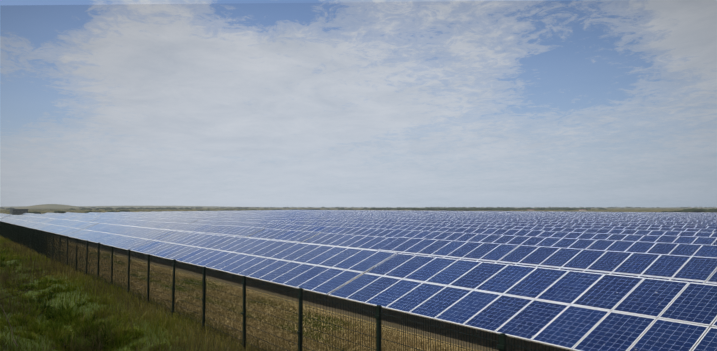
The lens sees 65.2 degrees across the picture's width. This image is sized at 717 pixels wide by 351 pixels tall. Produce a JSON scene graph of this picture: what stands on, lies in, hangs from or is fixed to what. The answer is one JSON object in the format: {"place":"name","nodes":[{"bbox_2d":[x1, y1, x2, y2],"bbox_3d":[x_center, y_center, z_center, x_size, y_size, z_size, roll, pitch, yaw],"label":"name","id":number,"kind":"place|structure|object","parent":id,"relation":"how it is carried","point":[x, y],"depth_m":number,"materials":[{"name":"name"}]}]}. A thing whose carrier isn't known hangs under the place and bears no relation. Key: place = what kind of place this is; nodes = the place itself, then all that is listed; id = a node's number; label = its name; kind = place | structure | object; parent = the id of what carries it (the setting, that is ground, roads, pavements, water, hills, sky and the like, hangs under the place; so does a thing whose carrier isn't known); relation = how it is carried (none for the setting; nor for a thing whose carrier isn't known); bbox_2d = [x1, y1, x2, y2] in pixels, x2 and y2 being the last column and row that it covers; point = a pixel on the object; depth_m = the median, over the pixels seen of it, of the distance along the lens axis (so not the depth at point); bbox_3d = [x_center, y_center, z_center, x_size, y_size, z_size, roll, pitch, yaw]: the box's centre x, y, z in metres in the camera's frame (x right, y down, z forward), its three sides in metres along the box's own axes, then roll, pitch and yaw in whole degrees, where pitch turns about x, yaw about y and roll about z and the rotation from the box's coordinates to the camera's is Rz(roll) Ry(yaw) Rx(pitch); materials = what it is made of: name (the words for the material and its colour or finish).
{"place":"outdoors","nodes":[
{"label":"outdoors","id":0,"kind":"place"},
{"bbox_2d":[0,225,705,350],"bbox_3d":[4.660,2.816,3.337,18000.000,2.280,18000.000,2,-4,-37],"label":"ground","id":1,"kind":"structure","parent":0,"point":[391,321],"depth_m":17.34,"materials":[{"name":"green plant"}]},
{"bbox_2d":[10,209,27,214],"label":"building","id":2,"kind":"structure","parent":1,"relation":"on","point":[16,211],"depth_m":177.29,"materials":[{"name":"metal"}]},
{"bbox_2d":[0,273,102,350],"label":"weeds","id":3,"kind":"object","parent":1,"relation":"on","point":[29,308],"depth_m":16.49,"materials":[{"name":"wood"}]},
{"bbox_2d":[0,235,292,350],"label":"grass","id":4,"kind":"structure","parent":1,"relation":"on","point":[166,324],"depth_m":16.86,"materials":[{"name":"green plant"}]},
{"bbox_2d":[1,221,481,332],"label":"solar mounting","id":5,"kind":"object","parent":1,"relation":"on","point":[263,282],"depth_m":24.33,"materials":[{"name":"metal"}]},
{"bbox_2d":[0,210,716,350],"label":"solar panels","id":6,"kind":"object","parent":5,"relation":"on","point":[604,281],"depth_m":22.57,"materials":[{"name":"blue glass"}]},
{"bbox_2d":[0,221,572,350],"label":"fence","id":7,"kind":"object","parent":1,"relation":"on","point":[36,240],"depth_m":14.74,"materials":[{"name":"black metal"}]},
{"bbox_2d":[0,0,716,206],"label":"sky","id":8,"kind":"structure","parent":0,"point":[231,103],"materials":[{"name":"white"}]},
{"bbox_2d":[3,204,716,209],"bbox_3d":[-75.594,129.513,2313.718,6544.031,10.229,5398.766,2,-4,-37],"label":"hills","id":9,"kind":"structure","parent":0,"point":[51,206],"depth_m":1568.31,"materials":[{"name":"green plant"}]},
{"bbox_2d":[0,207,716,213],"bbox_3d":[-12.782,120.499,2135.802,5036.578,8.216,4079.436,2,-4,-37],"label":"trees","id":10,"kind":"object","parent":9,"relation":"on","point":[694,209],"depth_m":556.65,"materials":[{"name":"green plant"}]},
{"bbox_2d":[0,207,716,213],"bbox_3d":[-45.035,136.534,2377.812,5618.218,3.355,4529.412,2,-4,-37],"label":"field","id":11,"kind":"structure","parent":9,"relation":"on","point":[79,210],"depth_m":565.62,"materials":[{"name":"green plant"}]}
]}

